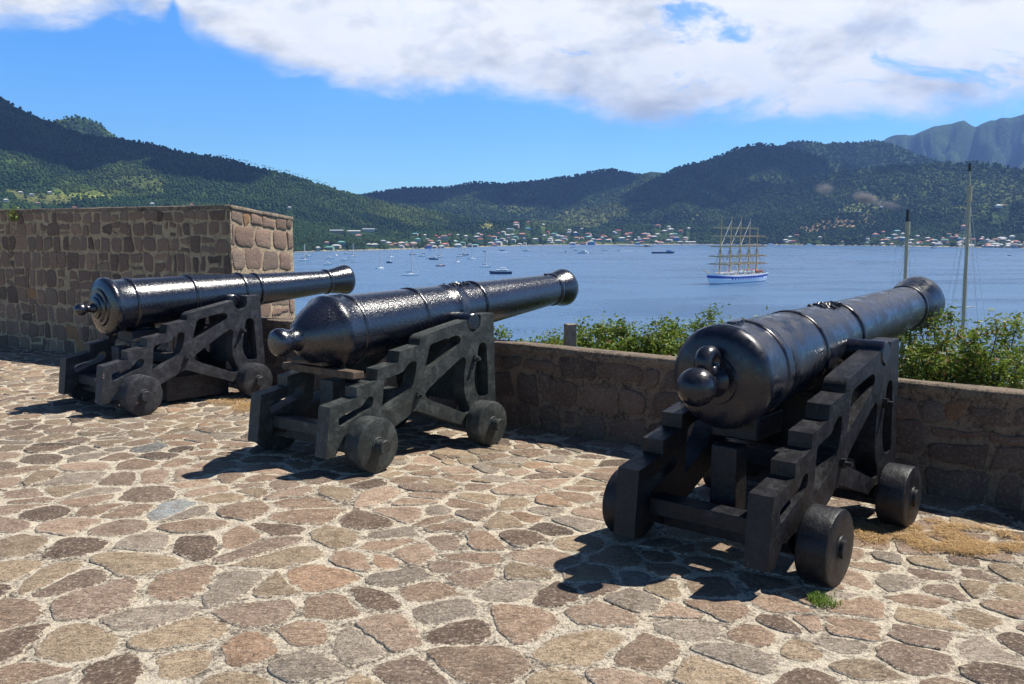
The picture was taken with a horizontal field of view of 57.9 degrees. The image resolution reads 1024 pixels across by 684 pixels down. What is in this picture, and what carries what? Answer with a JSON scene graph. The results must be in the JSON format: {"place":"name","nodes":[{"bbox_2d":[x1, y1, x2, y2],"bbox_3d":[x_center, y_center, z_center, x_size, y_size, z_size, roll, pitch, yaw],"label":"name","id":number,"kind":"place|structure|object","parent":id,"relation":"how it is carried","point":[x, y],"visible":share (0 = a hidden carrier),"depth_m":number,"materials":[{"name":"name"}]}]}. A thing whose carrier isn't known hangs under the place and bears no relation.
{"place":"outdoors","nodes":[
{"label":"outdoors","id":0,"kind":"place"},
{"bbox_2d":[204,397,250,411],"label":"dry grass","id":1,"kind":"structure","parent":0,"point":[246,404],"depth_m":8.81,"materials":[{"name":"plant"}]},
{"bbox_2d":[0,345,1023,683],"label":"paving","id":2,"kind":"structure","parent":0,"point":[192,541],"depth_m":4.35,"materials":[{"name":"stone"}]},
{"bbox_2d":[58,265,355,415],"bbox_3d":[-2.910,-0.128,9.502,1.272,1.255,3.153,7,9,39],"label":"cannon","id":3,"kind":"object","parent":2,"relation":"on","point":[136,311],"visible":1,"depth_m":8.80,"materials":[{"name":"grey paint"}]},
{"bbox_2d":[248,269,578,472],"bbox_3d":[-0.548,0.084,7.402,1.310,1.328,3.308,6,7,38],"label":"cannon","id":4,"kind":"object","parent":2,"relation":"on","point":[346,342],"visible":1,"depth_m":6.62,"materials":[{"name":"paint"}]},
{"bbox_2d":[602,276,944,586],"bbox_3d":[1.893,0.311,5.557,1.244,1.265,3.442,6,9,39],"label":"cannon","id":5,"kind":"object","parent":2,"relation":"on","point":[790,412],"visible":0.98,"depth_m":4.60,"materials":[{"name":"black paint"}]},
{"bbox_2d":[806,590,842,608],"bbox_3d":[1.375,1.122,4.042,0.172,0.036,0.167,0,7,0],"label":"grass tuft","id":6,"kind":"object","parent":2,"relation":"on","point":[817,598],"visible":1,"depth_m":4.03,"materials":[{"name":"green plant"}]},
{"bbox_2d":[0,99,1023,251],"bbox_3d":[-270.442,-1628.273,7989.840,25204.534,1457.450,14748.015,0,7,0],"label":"hills","id":7,"kind":"structure","parent":0,"point":[1000,140],"depth_m":3953.70,"materials":[{"name":"green plant"}]},
{"bbox_2d":[324,246,334,249],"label":"house","id":8,"kind":"structure","parent":7,"relation":"on","point":[329,247],"depth_m":2339.04,"materials":[{"name":"teal"}]},
{"bbox_2d":[329,230,343,232],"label":"house","id":9,"kind":"structure","parent":7,"relation":"on","point":[336,231],"depth_m":2712.13,"materials":[{"name":"grey"}]},
{"bbox_2d":[331,244,341,248],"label":"house","id":10,"kind":"structure","parent":7,"relation":"on","point":[337,246],"depth_m":2378.18,"materials":[{"name":"white"}]},
{"bbox_2d":[337,241,345,245],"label":"house","id":11,"kind":"structure","parent":7,"relation":"on","point":[342,243],"depth_m":2412.98,"materials":[{"name":"teal"}]},
{"bbox_2d":[347,230,360,233],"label":"house","id":12,"kind":"structure","parent":7,"relation":"on","point":[354,231],"depth_m":2869.07,"materials":[{"name":"white"}]},
{"bbox_2d":[362,228,374,231],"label":"house","id":13,"kind":"structure","parent":7,"relation":"on","point":[369,229],"depth_m":2963.80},
{"bbox_2d":[425,244,431,248],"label":"house","id":14,"kind":"structure","parent":7,"relation":"on","point":[428,246],"depth_m":2660.22,"materials":[{"name":"blue"}]},
{"bbox_2d":[0,96,1023,250],"bbox_3d":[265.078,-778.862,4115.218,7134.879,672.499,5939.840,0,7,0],"label":"forest","id":15,"kind":"object","parent":7,"relation":"on","point":[305,225],"visible":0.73,"depth_m":3573.29,"materials":[{"name":"green plant"}]},
{"bbox_2d":[940,239,948,242],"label":"house","id":16,"kind":"structure","parent":7,"relation":"on","point":[944,240],"depth_m":3044.99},
{"bbox_2d":[1010,243,1017,247],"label":"house","id":17,"kind":"structure","parent":7,"relation":"on","point":[1014,245],"depth_m":2738.42,"materials":[{"name":"blue"}]},
{"bbox_2d":[0,0,1023,193],"label":"sky","id":18,"kind":"structure","parent":0,"point":[353,96],"materials":[{"name":"blue"}]},
{"bbox_2d":[293,244,1023,387],"bbox_3d":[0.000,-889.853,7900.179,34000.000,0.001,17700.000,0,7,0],"label":"sea","id":19,"kind":"structure","parent":0,"point":[634,283],"depth_m":1004.75,"materials":[{"name":"liquid"}]},
{"bbox_2d":[298,244,309,260],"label":"sailboat","id":20,"kind":"object","parent":19,"relation":"on","point":[303,259],"visible":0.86,"depth_m":1499.97,"materials":[{"name":"white fabric"}]},
{"bbox_2d":[376,253,383,268],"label":"sailboat","id":21,"kind":"object","parent":19,"relation":"on","point":[380,267],"visible":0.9,"depth_m":1186.40,"materials":[{"name":"white fabric"}]},
{"bbox_2d":[402,252,418,275],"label":"sailboat","id":22,"kind":"object","parent":19,"relation":"on","point":[410,274],"visible":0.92,"depth_m":995.51,"materials":[{"name":"white plastic"}]},
{"bbox_2d":[479,250,491,266],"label":"sailboat","id":23,"kind":"object","parent":19,"relation":"on","point":[486,261],"visible":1,"depth_m":1235.05,"materials":[{"name":"white fabric"}]},
{"bbox_2d":[489,267,511,273],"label":"motorboat","id":24,"kind":"object","parent":19,"relation":"on","point":[502,271],"visible":0.83,"depth_m":1038.31,"materials":[{"name":"blue paint"}]},
{"bbox_2d":[651,249,673,253],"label":"cargo ship","id":25,"kind":"object","parent":19,"relation":"on","point":[668,251],"visible":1,"depth_m":2043.30,"materials":[{"name":"blue paint"}]},
{"bbox_2d":[703,217,767,284],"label":"tall ship","id":26,"kind":"object","parent":19,"relation":"on","point":[739,275],"visible":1,"depth_m":853.35,"materials":[{"name":"white wood"}]},
{"bbox_2d":[892,164,985,376],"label":"schooner","id":27,"kind":"object","parent":19,"relation":"on","point":[966,246],"visible":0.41,"depth_m":109.17,"materials":[{"name":"grey"}]},
{"bbox_2d":[852,512,1023,558],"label":"dry grass","id":28,"kind":"structure","parent":0,"point":[962,545],"depth_m":4.84,"materials":[{"name":"plant"}]},
{"label":"ground","id":29,"kind":"structure","parent":0,"visible":0},
{"bbox_2d":[0,205,294,354],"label":"bastion","id":30,"kind":"object","parent":29,"relation":"on","point":[55,264],"visible":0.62,"depth_m":11.91,"materials":[{"name":"stone"}]},
{"bbox_2d":[5,205,18,220],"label":"weed","id":31,"kind":"object","parent":30,"relation":"on","point":[11,216],"visible":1,"depth_m":12.66,"materials":[{"name":"green plant"}]},
{"bbox_2d":[125,316,1023,509],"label":"parapet","id":32,"kind":"structure","parent":29,"relation":"on","point":[962,442],"depth_m":6.84,"materials":[{"name":"stone"}]},
{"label":"slope","id":33,"kind":"structure","parent":0,"visible":0},
{"bbox_2d":[494,323,527,341],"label":"shrub","id":34,"kind":"object","parent":33,"relation":"on","point":[499,331],"visible":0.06,"depth_m":9.36,"materials":[{"name":"green plant"}]},
{"bbox_2d":[498,328,563,344],"bbox_3d":[0.179,0.459,9.484,0.961,1.247,1.026,0,7,0],"label":"shrub","id":35,"kind":"object","parent":33,"relation":"on","point":[554,340],"visible":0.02,"depth_m":9.34,"materials":[{"name":"green plant"}]},
{"bbox_2d":[564,323,576,346],"bbox_3d":[0.505,0.492,8.123,0.090,1.310,0.091,-2,8,-17],"label":"post","id":36,"kind":"object","parent":33,"relation":"on","point":[570,334],"visible":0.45,"depth_m":8.01,"materials":[{"name":"grey concrete"}]},
{"bbox_2d":[550,311,644,352],"bbox_3d":[0.830,0.422,8.806,0.944,1.445,1.070,0,7,0],"label":"shrub","id":37,"kind":"object","parent":33,"relation":"on","point":[589,342],"visible":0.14,"depth_m":8.68,"materials":[{"name":"green plant"}]},
{"bbox_2d":[595,323,668,354],"bbox_3d":[1.215,0.492,8.820,0.988,1.369,0.924,0,7,0],"label":"shrub","id":38,"kind":"object","parent":33,"relation":"on","point":[624,335],"visible":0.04,"depth_m":8.70,"materials":[{"name":"green plant"}]},
{"bbox_2d":[615,310,704,356],"bbox_3d":[1.429,0.455,8.452,0.908,1.497,0.923,-3,7,-23],"label":"shrub","id":39,"kind":"object","parent":33,"relation":"on","point":[646,342],"visible":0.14,"depth_m":8.36,"materials":[{"name":"green plant"}]},
{"bbox_2d":[648,303,743,354],"bbox_3d":[1.723,0.440,8.351,0.981,1.582,0.988,0,7,0],"label":"shrub","id":40,"kind":"object","parent":33,"relation":"on","point":[709,317],"visible":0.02,"depth_m":8.44,"materials":[{"name":"green plant"}]},
{"bbox_2d":[688,306,772,334],"bbox_3d":[2.120,0.473,7.888,1.252,1.599,1.041,-6,9,-42],"label":"shrub","id":41,"kind":"object","parent":33,"relation":"on","point":[721,321],"depth_m":8.11,"materials":[{"name":"green plant"}]},
{"bbox_2d":[896,328,961,380],"bbox_3d":[2.990,0.569,6.946,0.850,1.563,1.090,-6,9,-43],"label":"shrub","id":42,"kind":"object","parent":33,"relation":"on","point":[907,334],"visible":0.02,"depth_m":6.71,"materials":[{"name":"green plant"}]},
{"bbox_2d":[898,301,1023,385],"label":"shrub","id":43,"kind":"object","parent":33,"relation":"on","point":[942,346],"visible":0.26,"depth_m":6.46,"materials":[{"name":"green plant"}]},
{"bbox_2d":[931,319,1023,386],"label":"shrub","id":44,"kind":"object","parent":33,"relation":"on","point":[999,374],"visible":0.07,"depth_m":6.47,"materials":[{"name":"green plant"}]},
{"bbox_2d":[948,308,1023,388],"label":"shrub","id":45,"kind":"object","parent":33,"relation":"on","point":[1014,381],"visible":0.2,"depth_m":6.30,"materials":[{"name":"green plant"}]}
]}

